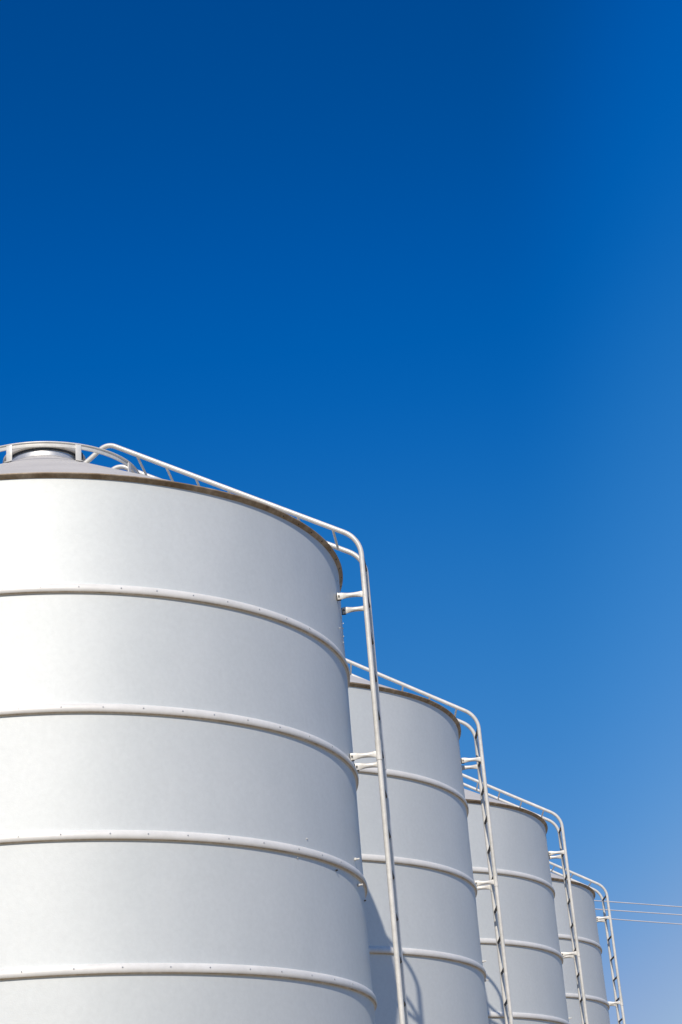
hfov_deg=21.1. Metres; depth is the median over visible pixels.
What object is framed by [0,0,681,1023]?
sky
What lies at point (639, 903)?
power cable
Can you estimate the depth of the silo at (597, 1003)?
22.93 m
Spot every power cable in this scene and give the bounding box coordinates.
[594,900,681,906]
[595,909,681,914]
[611,918,681,924]
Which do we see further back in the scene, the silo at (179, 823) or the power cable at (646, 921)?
the power cable at (646, 921)
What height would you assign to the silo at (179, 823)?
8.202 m
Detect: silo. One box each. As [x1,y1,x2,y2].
[0,441,408,1023]
[345,658,513,1023]
[462,773,588,1023]
[549,861,625,1023]
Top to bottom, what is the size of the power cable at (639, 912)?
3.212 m
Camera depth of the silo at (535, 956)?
18.74 m
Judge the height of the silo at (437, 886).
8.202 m

